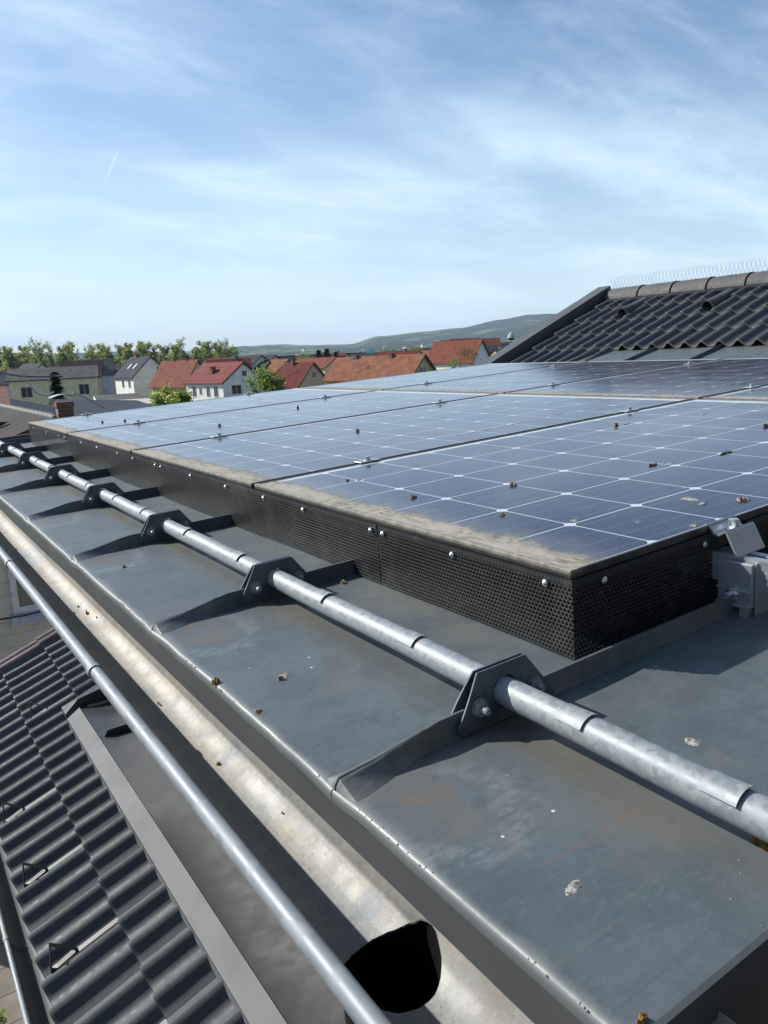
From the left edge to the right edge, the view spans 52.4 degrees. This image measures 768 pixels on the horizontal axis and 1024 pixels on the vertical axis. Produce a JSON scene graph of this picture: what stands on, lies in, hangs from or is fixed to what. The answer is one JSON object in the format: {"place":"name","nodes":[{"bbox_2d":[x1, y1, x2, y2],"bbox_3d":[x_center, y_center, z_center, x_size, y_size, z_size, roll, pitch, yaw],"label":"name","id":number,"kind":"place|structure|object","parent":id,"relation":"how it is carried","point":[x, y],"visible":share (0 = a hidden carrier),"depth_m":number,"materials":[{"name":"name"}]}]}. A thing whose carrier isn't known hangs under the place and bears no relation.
{"place":"outdoors","nodes":[
{"label":"outdoors","id":0,"kind":"place"},
{"bbox_2d":[0,370,10,398],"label":"house","id":1,"kind":"structure","parent":0,"point":[3,382],"depth_m":146.80,"materials":[{"name":"stone"}]},
{"bbox_2d":[0,929,23,1023],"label":"pavement","id":2,"kind":"structure","parent":0,"point":[9,1002],"depth_m":9.67,"materials":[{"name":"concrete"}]},
{"bbox_2d":[0,930,7,1023],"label":"bush","id":3,"kind":"object","parent":2,"relation":"on","point":[3,1018],"visible":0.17,"depth_m":7.97,"materials":[{"name":"green plant"}]},
{"bbox_2d":[0,611,40,619],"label":"cable","id":4,"kind":"object","parent":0,"point":[23,615],"visible":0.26,"depth_m":7.24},
{"bbox_2d":[18,363,46,368],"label":"house","id":5,"kind":"structure","parent":0,"point":[34,365],"depth_m":177.08,"materials":[{"name":"tile"}]},
{"bbox_2d":[6,365,98,405],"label":"house","id":6,"kind":"structure","parent":0,"point":[81,380],"depth_m":137.61,"materials":[{"name":"paint"}]},
{"bbox_2d":[20,387,32,397],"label":"window","id":7,"kind":"structure","parent":6,"relation":"in","point":[26,392],"depth_m":135.56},
{"bbox_2d":[78,384,89,394],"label":"window","id":8,"kind":"structure","parent":6,"relation":"in","point":[83,388],"depth_m":138.53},
{"bbox_2d":[112,354,159,397],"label":"house","id":9,"kind":"structure","parent":0,"point":[138,378],"depth_m":171.41,"materials":[{"name":"paint"}]},
{"bbox_2d":[148,358,201,399],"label":"house","id":10,"kind":"structure","parent":0,"point":[175,373],"depth_m":158.17,"materials":[{"name":"red tile"}]},
{"bbox_2d":[182,361,263,400],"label":"house","id":11,"kind":"structure","parent":0,"point":[204,381],"depth_m":131.76,"materials":[{"name":"paint"}]},
{"bbox_2d":[231,384,241,394],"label":"window","id":12,"kind":"structure","parent":11,"relation":"in","point":[236,389],"depth_m":130.60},
{"bbox_2d":[206,356,252,367],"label":"house","id":13,"kind":"structure","parent":0,"point":[245,360],"depth_m":201.64,"materials":[{"name":"red tile"}]},
{"bbox_2d":[0,314,555,361],"bbox_3d":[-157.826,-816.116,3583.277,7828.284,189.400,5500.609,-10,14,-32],"label":"hills","id":14,"kind":"structure","parent":0,"point":[517,327],"depth_m":3831.67,"materials":[{"name":"plant"}]},
{"bbox_2d":[275,359,325,388],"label":"house","id":15,"kind":"structure","parent":0,"point":[302,374],"depth_m":139.95,"materials":[{"name":"red tile"}]},
{"bbox_2d":[296,357,336,374],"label":"house","id":16,"kind":"structure","parent":0,"point":[324,364],"depth_m":223.62,"materials":[{"name":"red tile"}]},
{"bbox_2d":[322,353,436,383],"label":"house","id":17,"kind":"structure","parent":0,"point":[365,367],"depth_m":124.89,"materials":[{"name":"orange tile"}]},
{"bbox_2d":[0,0,767,353],"label":"sky","id":18,"kind":"structure","parent":0,"point":[244,172],"materials":[{"name":"blue"}]},
{"bbox_2d":[428,339,490,369],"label":"house","id":19,"kind":"structure","parent":0,"point":[441,354],"depth_m":190.78,"materials":[{"name":"red tile"}]},
{"bbox_2d":[441,338,501,348],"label":"house","id":20,"kind":"structure","parent":0,"point":[493,341],"depth_m":351.34,"materials":[{"name":"red tile"}]},
{"label":"ground","id":21,"kind":"structure","parent":0,"visible":0},
{"bbox_2d":[0,386,10,404],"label":"outbuilding","id":22,"kind":"structure","parent":21,"relation":"on","point":[4,397],"depth_m":18.13,"materials":[{"name":"brick"}]},
{"bbox_2d":[0,345,24,370],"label":"tree","id":23,"kind":"object","parent":21,"relation":"on","point":[10,362],"visible":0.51,"depth_m":261.01,"materials":[{"name":"green plant"}]},
{"bbox_2d":[16,345,30,363],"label":"tree","id":24,"kind":"object","parent":21,"relation":"on","point":[21,349],"visible":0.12,"depth_m":280.66,"materials":[{"name":"green plant"}]},
{"bbox_2d":[21,347,31,363],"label":"tree","id":25,"kind":"object","parent":21,"relation":"on","point":[26,357],"visible":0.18,"depth_m":268.98,"materials":[{"name":"green plant"}]},
{"bbox_2d":[19,341,35,362],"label":"tree","id":26,"kind":"object","parent":21,"relation":"on","point":[30,346],"visible":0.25,"depth_m":277.63,"materials":[{"name":"green plant"}]},
{"bbox_2d":[0,403,56,659],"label":"house","id":27,"kind":"structure","parent":21,"relation":"on","point":[18,633],"depth_m":11.98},
{"bbox_2d":[7,568,46,626],"bbox_3d":[-5.096,0.910,12.129,1.450,1.494,0.180,-10,14,-32],"label":"window","id":28,"kind":"structure","parent":27,"relation":"in","point":[22,603],"depth_m":11.94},
{"bbox_2d":[0,372,62,376],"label":"cable","id":29,"kind":"object","parent":27,"relation":"attached to","point":[27,376],"visible":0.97,"depth_m":18.74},
{"bbox_2d":[48,394,74,417],"bbox_3d":[-5.958,-1.651,14.565,0.425,1.091,0.438,-10,14,-32],"label":"chimney","id":30,"kind":"object","parent":27,"relation":"on","point":[63,409],"visible":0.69,"depth_m":14.38,"materials":[{"name":"brick"}]},
{"bbox_2d":[22,372,53,395],"bbox_3d":[-6.241,-2.308,14.071,0.506,0.443,0.028,-10,14,-32],"label":"cable","id":31,"kind":"object","parent":30,"relation":"attached to","point":[33,389],"visible":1,"depth_m":14.04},
{"bbox_2d":[73,392,114,410],"bbox_3d":[-5.430,-2.060,14.657,0.762,0.454,0.034,-10,14,-32],"label":"cable","id":32,"kind":"object","parent":30,"relation":"attached to","point":[93,401],"visible":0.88,"depth_m":14.62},
{"bbox_2d":[27,343,46,362],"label":"tree","id":33,"kind":"object","parent":21,"relation":"on","point":[43,347],"visible":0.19,"depth_m":278.52,"materials":[{"name":"green plant"}]},
{"bbox_2d":[29,338,55,365],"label":"tree","id":34,"kind":"object","parent":21,"relation":"on","point":[39,354],"visible":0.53,"depth_m":266.05,"materials":[{"name":"green plant"}]},
{"bbox_2d":[9,398,84,415],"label":"outbuilding","id":35,"kind":"structure","parent":21,"relation":"on","point":[31,405],"depth_m":23.77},
{"bbox_2d":[40,341,63,366],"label":"tree","id":36,"kind":"object","parent":21,"relation":"on","point":[48,355],"visible":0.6,"depth_m":267.06,"materials":[{"name":"green plant"}]},
{"bbox_2d":[47,371,64,405],"bbox_3d":[-17.151,-3.732,41.514,2.862,7.417,2.867,6,14,36],"label":"fir tree","id":37,"kind":"object","parent":21,"relation":"on","point":[55,387],"visible":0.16,"depth_m":40.88,"materials":[{"name":"green plant"}]},
{"bbox_2d":[52,346,69,365],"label":"tree","id":38,"kind":"object","parent":21,"relation":"on","point":[62,354],"visible":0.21,"depth_m":281.62,"materials":[{"name":"green plant"}]},
{"bbox_2d":[58,340,78,361],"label":"tree","id":39,"kind":"object","parent":21,"relation":"on","point":[72,347],"visible":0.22,"depth_m":284.11,"materials":[{"name":"green plant"}]},
{"bbox_2d":[61,343,75,361],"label":"tree","id":40,"kind":"object","parent":21,"relation":"on","point":[73,358],"visible":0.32,"depth_m":265.58,"materials":[{"name":"green plant"}]},
{"bbox_2d":[59,360,102,394],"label":"house","id":41,"kind":"structure","parent":21,"relation":"on","point":[99,363],"depth_m":188.91,"materials":[{"name":"grey tile"}]},
{"bbox_2d":[87,342,99,358],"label":"tree","id":42,"kind":"object","parent":21,"relation":"on","point":[94,356],"visible":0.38,"depth_m":276.69,"materials":[{"name":"green plant"}]},
{"bbox_2d":[77,358,114,394],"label":"house","id":43,"kind":"structure","parent":21,"relation":"on","point":[108,369],"depth_m":191.22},
{"bbox_2d":[54,399,152,413],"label":"outbuilding","id":44,"kind":"structure","parent":21,"relation":"on","point":[84,406],"depth_m":27.52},
{"bbox_2d":[95,343,115,361],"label":"tree","id":45,"kind":"object","parent":21,"relation":"on","point":[100,352],"visible":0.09,"depth_m":286.73,"materials":[{"name":"green plant"}]},
{"bbox_2d":[100,345,119,363],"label":"tree","id":46,"kind":"object","parent":21,"relation":"on","point":[108,355],"visible":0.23,"depth_m":279.03,"materials":[{"name":"green plant"}]},
{"bbox_2d":[93,393,142,399],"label":"outbuilding","id":47,"kind":"structure","parent":21,"relation":"on","point":[120,396],"depth_m":92.31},
{"bbox_2d":[113,345,124,360],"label":"tree","id":48,"kind":"object","parent":21,"relation":"on","point":[119,350],"visible":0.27,"depth_m":284.57,"materials":[{"name":"green plant"}]},
{"bbox_2d":[114,342,134,363],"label":"tree","id":49,"kind":"object","parent":21,"relation":"on","point":[127,353],"visible":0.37,"depth_m":276.07,"materials":[{"name":"green plant"}]},
{"bbox_2d":[113,362,160,393],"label":"house","id":50,"kind":"structure","parent":21,"relation":"on","point":[117,367],"depth_m":198.17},
{"bbox_2d":[124,398,158,404],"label":"outbuilding","id":51,"kind":"structure","parent":21,"relation":"on","point":[146,400],"depth_m":67.28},
{"bbox_2d":[132,341,153,356],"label":"tree","id":52,"kind":"object","parent":21,"relation":"on","point":[140,350],"visible":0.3,"depth_m":278.82,"materials":[{"name":"green plant"}]},
{"bbox_2d":[148,345,158,361],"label":"tree","id":53,"kind":"object","parent":21,"relation":"on","point":[153,349],"visible":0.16,"depth_m":296.08,"materials":[{"name":"green plant"}]},
{"bbox_2d":[157,344,165,361],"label":"tree","id":54,"kind":"object","parent":21,"relation":"on","point":[160,358],"visible":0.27,"depth_m":289.24,"materials":[{"name":"green plant"}]},
{"bbox_2d":[155,344,170,360],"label":"tree","id":55,"kind":"object","parent":21,"relation":"on","point":[167,350],"visible":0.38,"depth_m":289.36,"materials":[{"name":"green plant"}]},
{"bbox_2d":[145,381,195,405],"bbox_3d":[-15.611,-6.573,57.956,3.613,6.241,3.409,-2,12,1],"label":"tree","id":56,"kind":"object","parent":21,"relation":"on","point":[183,395],"visible":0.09,"depth_m":57.47,"materials":[{"name":"green plant"}]},
{"bbox_2d":[160,342,185,361],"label":"tree","id":57,"kind":"object","parent":21,"relation":"on","point":[175,355],"visible":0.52,"depth_m":277.80,"materials":[{"name":"green plant"}]},
{"bbox_2d":[176,336,187,357],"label":"tree","id":58,"kind":"object","parent":21,"relation":"on","point":[179,342],"visible":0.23,"depth_m":294.56,"materials":[{"name":"green plant"}]},
{"bbox_2d":[189,347,199,359],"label":"tree","id":59,"kind":"object","parent":21,"relation":"on","point":[195,356],"visible":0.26,"depth_m":282.58,"materials":[{"name":"green plant"}]},
{"bbox_2d":[195,340,215,361],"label":"tree","id":60,"kind":"object","parent":21,"relation":"on","point":[201,348],"visible":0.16,"depth_m":293.46,"materials":[{"name":"green plant"}]},
{"bbox_2d":[196,339,218,361],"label":"tree","id":61,"kind":"object","parent":21,"relation":"on","point":[207,351],"visible":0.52,"depth_m":280.50,"materials":[{"name":"green plant"}]},
{"bbox_2d":[211,342,223,357],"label":"tree","id":62,"kind":"object","parent":21,"relation":"on","point":[219,346],"visible":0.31,"depth_m":294.79,"materials":[{"name":"green plant"}]},
{"bbox_2d":[216,338,234,357],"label":"tree","id":63,"kind":"object","parent":21,"relation":"on","point":[225,354],"visible":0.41,"depth_m":281.38,"materials":[{"name":"green plant"}]},
{"bbox_2d":[228,355,266,367],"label":"house","id":64,"kind":"structure","parent":21,"relation":"on","point":[256,360],"depth_m":213.16,"materials":[{"name":"tile"}]},
{"bbox_2d":[242,359,289,392],"bbox_3d":[-8.082,-6.804,54.126,3.076,7.549,3.230,5,14,32],"label":"tree","id":65,"kind":"object","parent":21,"relation":"on","point":[270,380],"visible":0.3,"depth_m":53.42,"materials":[{"name":"green plant"}]},
{"bbox_2d":[263,355,280,361],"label":"house","id":66,"kind":"structure","parent":21,"relation":"on","point":[269,357],"depth_m":214.02,"materials":[{"name":"tile"}]},
{"bbox_2d":[264,359,290,383],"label":"house","id":67,"kind":"structure","parent":21,"relation":"on","point":[274,365],"depth_m":207.33,"materials":[{"name":"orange tile"}]},
{"bbox_2d":[279,354,315,358],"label":"warehouse","id":68,"kind":"structure","parent":21,"relation":"on","point":[290,356],"depth_m":322.43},
{"bbox_2d":[0,271,767,1023],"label":"house","id":69,"kind":"structure","parent":21,"relation":"on","point":[508,831],"depth_m":1.09,"materials":[{"name":"metal"}]},
{"bbox_2d":[0,442,27,456],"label":"snow guard bracket","id":70,"kind":"object","parent":69,"relation":"on","point":[3,450],"visible":0.77,"depth_m":3.85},
{"bbox_2d":[0,838,54,1023],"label":"gutter","id":71,"kind":"object","parent":69,"relation":"attached to","point":[33,999],"visible":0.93,"depth_m":3.30,"materials":[{"name":"metal"}]},
{"bbox_2d":[2,788,55,822],"bbox_3d":[-1.853,1.534,4.117,0.308,0.122,0.026,-13,15,-31],"label":"snow hook","id":72,"kind":"object","parent":69,"relation":"on","point":[26,807],"visible":0.73,"depth_m":4.08,"materials":[{"name":"metal"}]},
{"bbox_2d":[16,451,51,469],"bbox_3d":[-1.515,-0.225,3.363,0.147,0.065,0.044,-13,15,-31],"label":"snow guard bracket","id":73,"kind":"object","parent":69,"relation":"on","point":[23,462],"visible":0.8,"depth_m":3.35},
{"bbox_2d":[30,692,73,717],"bbox_3d":[-2.114,1.231,5.006,0.308,0.122,0.026,-13,15,-31],"label":"snow hook","id":74,"kind":"object","parent":69,"relation":"on","point":[42,706],"visible":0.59,"depth_m":4.96,"materials":[{"name":"metal"}]},
{"bbox_2d":[22,844,82,887],"bbox_3d":[-1.516,1.621,3.614,0.308,0.122,0.026,-13,15,-31],"label":"snow hook","id":75,"kind":"object","parent":69,"relation":"on","point":[46,869],"visible":0.82,"depth_m":3.58,"materials":[{"name":"metal"}]},
{"bbox_2d":[43,464,83,485],"bbox_3d":[-1.185,-0.139,2.870,0.147,0.065,0.044,-13,15,-31],"label":"snow guard bracket","id":76,"kind":"object","parent":69,"relation":"on","point":[51,478],"visible":0.73,"depth_m":2.85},
{"bbox_2d":[48,918,117,973],"bbox_3d":[-1.179,1.709,3.111,0.308,0.122,0.026,-13,15,-31],"label":"snow hook","id":77,"kind":"object","parent":69,"relation":"on","point":[75,950],"visible":0.91,"depth_m":3.08,"materials":[{"name":"metal"}]},
{"bbox_2d":[81,482,129,508],"bbox_3d":[-0.854,-0.053,2.376,0.147,0.065,0.044,-13,15,-31],"label":"snow guard bracket","id":78,"kind":"object","parent":69,"relation":"on","point":[91,499],"visible":0.79,"depth_m":2.36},
{"bbox_2d":[139,509,197,544],"bbox_3d":[-0.524,0.033,1.883,0.147,0.065,0.044,-13,15,-31],"label":"snow guard bracket","id":79,"kind":"object","parent":69,"relation":"on","point":[151,531],"visible":0.8,"depth_m":1.87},
{"bbox_2d":[240,556,314,605],"bbox_3d":[-0.193,0.118,1.389,0.147,0.065,0.044,-13,15,-31],"label":"snow guard bracket","id":80,"kind":"object","parent":69,"relation":"on","point":[256,587],"visible":0.82,"depth_m":1.37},
{"bbox_2d":[0,510,735,1023],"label":"gutter","id":81,"kind":"object","parent":69,"relation":"attached to","point":[370,942],"visible":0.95,"depth_m":0.98,"materials":[{"name":"metal"}]},
{"bbox_2d":[0,441,767,842],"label":"snow guard pipe","id":82,"kind":"object","parent":69,"relation":"attached to","point":[742,805],"visible":0.93,"depth_m":0.83,"materials":[{"name":"metal"}]},
{"bbox_2d":[7,456,762,1016],"bbox_3d":[-0.955,-0.034,2.475,0.387,0.006,4.602,-13,15,-31],"label":"grit","id":83,"kind":"object","parent":69,"relation":"on","point":[365,736],"visible":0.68,"depth_m":0.73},
{"bbox_2d":[451,652,553,736],"bbox_3d":[0.137,0.204,0.896,0.147,0.065,0.044,-13,15,-31],"label":"snow guard bracket","id":84,"kind":"object","parent":69,"relation":"on","point":[483,709],"visible":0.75,"depth_m":0.88,"materials":[{"name":"metal"}]},
{"bbox_2d":[565,880,581,895],"bbox_3d":[0.151,0.300,0.624,0.026,0.003,0.012,-13,15,-41],"label":"roof dropping","id":85,"kind":"object","parent":69,"relation":"on","point":[574,886],"visible":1,"depth_m":0.62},
{"bbox_2d":[611,273,653,288],"bbox_3d":[2.510,-2.346,7.902,0.062,0.119,0.496,-13,15,-31],"label":"bird spike strip","id":86,"kind":"object","parent":69,"relation":"on","point":[632,282],"visible":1,"depth_m":7.88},
{"bbox_2d":[637,1012,648,1023],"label":"roof dropping","id":87,"kind":"object","parent":69,"relation":"on","point":[642,1018],"visible":1,"depth_m":0.50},
{"bbox_2d":[652,267,697,283],"bbox_3d":[2.785,-2.275,7.492,0.062,0.119,0.494,-13,15,-31],"label":"bird spike strip","id":88,"kind":"object","parent":69,"relation":"on","point":[675,279],"visible":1,"depth_m":7.50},
{"bbox_2d":[685,738,700,745],"bbox_3d":[0.323,0.240,0.816,0.019,0.002,0.018,5,14,33],"label":"roof dropping","id":89,"kind":"object","parent":69,"relation":"on","point":[692,741],"visible":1,"depth_m":0.81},
{"bbox_2d":[696,259,748,278],"bbox_3d":[3.061,-2.203,7.080,0.062,0.119,0.495,-13,15,-31],"label":"bird spike strip","id":90,"kind":"object","parent":69,"relation":"on","point":[720,271],"visible":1,"depth_m":7.08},
{"bbox_2d":[715,558,767,616],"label":"rail bracket","id":91,"kind":"object","parent":69,"relation":"attached to","point":[736,580],"visible":0.95,"depth_m":1.12,"materials":[{"name":"metal"}]},
{"bbox_2d":[666,545,767,591],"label":"mounting rail","id":92,"kind":"object","parent":91,"relation":"attached to","point":[754,557],"depth_m":1.13,"materials":[{"name":"metal"}]},
{"bbox_2d":[132,394,690,498],"bbox_3d":[0.104,-0.279,2.656,1.645,0.041,0.981,-13,15,-31],"label":"solar module","id":93,"kind":"object","parent":92,"relation":"on","point":[249,459],"visible":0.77,"depth_m":2.50,"materials":[{"name":"blue glass"}]},
{"bbox_2d":[157,462,383,582],"bbox_3d":[-0.351,-0.013,1.901,0.009,0.110,1.246,-14,16,-31],"label":"perforated skirt","id":94,"kind":"object","parent":93,"relation":"attached to","point":[371,551],"visible":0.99,"depth_m":1.71,"materials":[{"name":"metal"}]},
{"bbox_2d":[704,515,764,557],"bbox_3d":[0.520,0.034,1.155,0.069,0.046,0.054,-13,15,-31],"label":"end clamp","id":95,"kind":"object","parent":92,"relation":"attached to","point":[744,539],"visible":1,"depth_m":1.15,"materials":[{"name":"metal"}]},
{"bbox_2d":[750,835,767,850],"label":"roof dropping","id":96,"kind":"object","parent":69,"relation":"on","point":[763,845],"visible":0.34,"depth_m":0.65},
{"bbox_2d":[375,349,423,355],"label":"house","id":97,"kind":"structure","parent":21,"relation":"on","point":[404,351],"depth_m":206.68,"materials":[{"name":"red tile"}]},
{"bbox_2d":[455,344,481,365],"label":"tree","id":98,"kind":"object","parent":21,"relation":"on","point":[464,354],"visible":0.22,"depth_m":146.10,"materials":[{"name":"green plant"}]},
{"label":"rail","id":99,"kind":"object","parent":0,"visible":0},
{"bbox_2d":[28,388,375,440],"bbox_3d":[-0.995,-0.564,4.298,1.645,0.041,0.981,-13,15,-31],"label":"solar module","id":100,"kind":"object","parent":99,"relation":"on","point":[64,425],"visible":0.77,"depth_m":4.21,"materials":[{"name":"blue glass"}]},
{"bbox_2d":[28,424,73,460],"bbox_3d":[-1.662,-0.354,3.859,0.008,0.110,1.034,-13,15,-31],"label":"perforated skirt","id":101,"kind":"object","parent":100,"relation":"attached to","point":[52,436],"visible":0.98,"depth_m":3.79,"materials":[{"name":"metal"}]},
{"bbox_2d":[67,390,495,460],"bbox_3d":[-0.445,-0.422,3.477,1.645,0.041,0.981,-13,15,-31],"label":"solar module","id":102,"kind":"object","parent":99,"relation":"on","point":[128,438],"visible":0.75,"depth_m":3.36,"materials":[{"name":"blue glass"}]},
{"bbox_2d":[69,436,163,495],"bbox_3d":[-1.036,-0.191,2.924,0.008,0.110,1.249,-13,15,-31],"label":"perforated skirt","id":103,"kind":"object","parent":102,"relation":"attached to","point":[108,462],"visible":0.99,"depth_m":2.78,"materials":[{"name":"metal"}]},
{"bbox_2d":[254,399,767,598],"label":"solar module","id":104,"kind":"object","parent":99,"relation":"on","point":[610,490],"visible":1,"depth_m":1.52,"materials":[{"name":"blue glass"}]},
{"bbox_2d":[355,456,380,462],"bbox_3d":[-0.042,-0.135,1.976,0.060,0.013,0.032,-13,15,-31],"label":"clamp","id":105,"kind":"object","parent":104,"relation":"attached to","point":[367,459],"visible":1,"depth_m":1.97,"materials":[{"name":"metal"}]},
{"bbox_2d":[377,524,574,659],"bbox_3d":[0.118,0.108,1.200,0.009,0.110,0.460,-14,16,-31],"label":"perforated skirt","id":106,"kind":"object","parent":104,"relation":"attached to","point":[546,579],"visible":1,"depth_m":1.16,"materials":[{"name":"metal"}]},
{"bbox_2d":[572,533,719,659],"bbox_3d":[0.377,0.111,1.091,0.312,0.110,0.006,-13,15,-31],"label":"perforated skirt","id":107,"kind":"object","parent":104,"relation":"attached to","point":[703,541],"visible":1,"depth_m":1.08,"materials":[{"name":"metal"}]},
{"bbox_2d":[745,513,767,553],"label":"perforated skirt","id":108,"kind":"object","parent":99,"relation":"attached to","point":[757,521],"visible":0.33,"depth_m":1.23,"materials":[{"name":"metal"}]},
{"label":"rail","id":109,"kind":"object","parent":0,"visible":0},
{"bbox_2d":[300,361,586,389],"bbox_3d":[0.402,-0.894,5.176,1.645,0.041,0.981,-13,15,-31],"label":"solar module","id":110,"kind":"object","parent":109,"relation":"on","point":[397,381],"visible":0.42,"depth_m":5.11,"materials":[{"name":"blue glass"}]},
{"bbox_2d":[384,359,718,393],"bbox_3d":[0.952,-0.751,4.355,1.645,0.041,0.981,-13,15,-31],"label":"solar module","id":111,"kind":"object","parent":109,"relation":"on","point":[502,383],"visible":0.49,"depth_m":4.27,"materials":[{"name":"blue glass"}]},
{"bbox_2d":[506,358,767,399],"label":"solar module","id":112,"kind":"object","parent":109,"relation":"on","point":[700,380],"visible":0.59,"depth_m":3.38,"materials":[{"name":"blue glass"}]},
{"bbox_2d":[703,385,767,400],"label":"solar module","id":113,"kind":"object","parent":109,"relation":"on","point":[760,393],"visible":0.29,"depth_m":2.67,"materials":[{"name":"blue glass"}]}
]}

